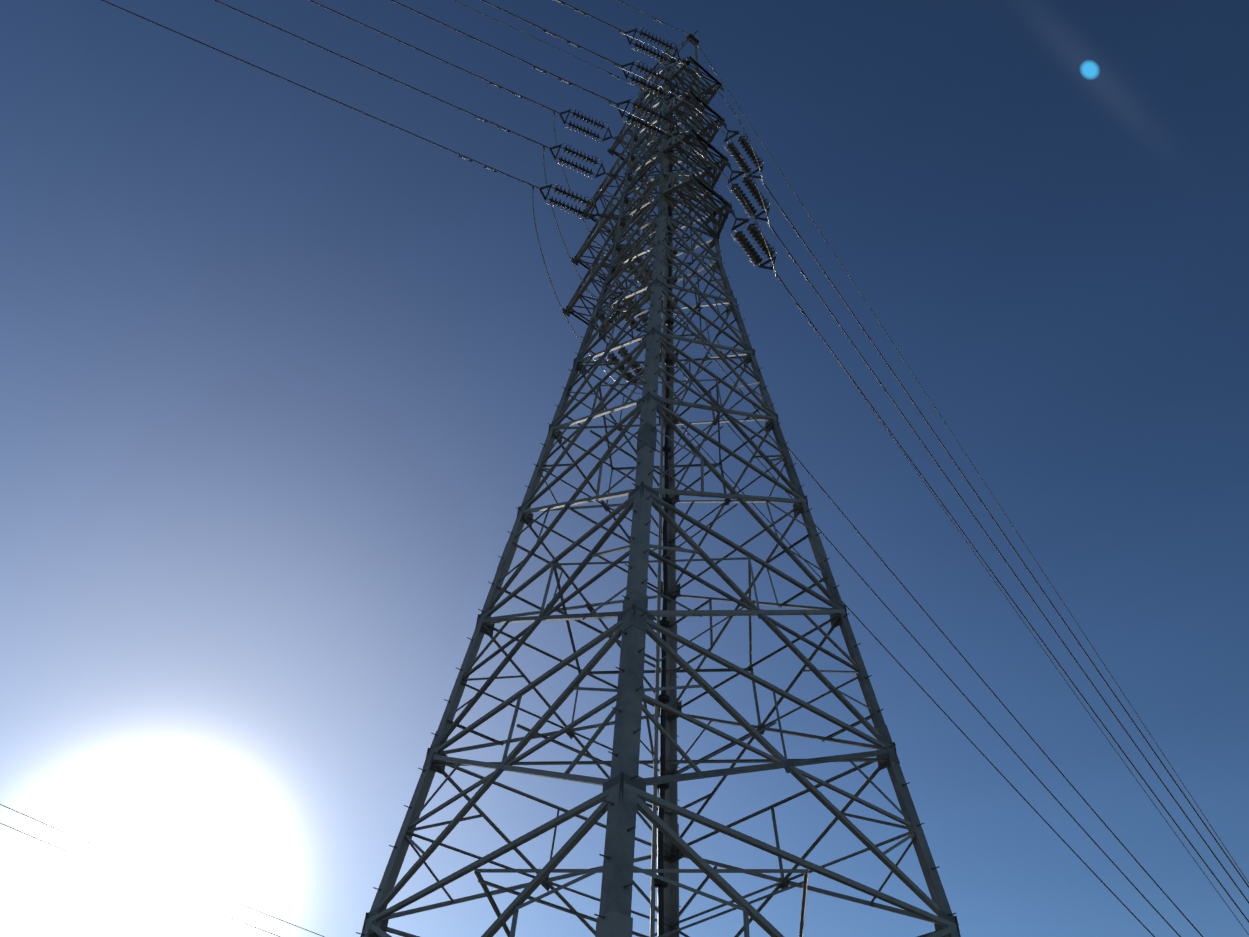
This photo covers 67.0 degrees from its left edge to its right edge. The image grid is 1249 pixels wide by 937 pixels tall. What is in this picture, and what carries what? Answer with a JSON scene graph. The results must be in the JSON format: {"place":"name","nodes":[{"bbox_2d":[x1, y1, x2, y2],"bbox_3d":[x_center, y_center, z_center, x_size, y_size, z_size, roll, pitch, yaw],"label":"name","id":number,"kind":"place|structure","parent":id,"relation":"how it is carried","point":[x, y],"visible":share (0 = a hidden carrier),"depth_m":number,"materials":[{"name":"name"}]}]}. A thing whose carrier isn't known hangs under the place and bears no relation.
{"place":"outdoors","nodes":[
{"label":"outdoors","id":0,"kind":"place"},
{"bbox_2d":[0,0,1248,936],"label":"sky","id":1,"kind":"structure","parent":0,"point":[284,366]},
{"label":"ground","id":2,"kind":"structure","parent":0,"visible":0},
{"bbox_2d":[0,0,1248,936],"bbox_3d":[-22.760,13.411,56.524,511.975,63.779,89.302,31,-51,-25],"label":"transmission tower","id":3,"kind":"structure","parent":2,"relation":"on","point":[621,798],"depth_m":22.70,"materials":[{"name":"metal"}]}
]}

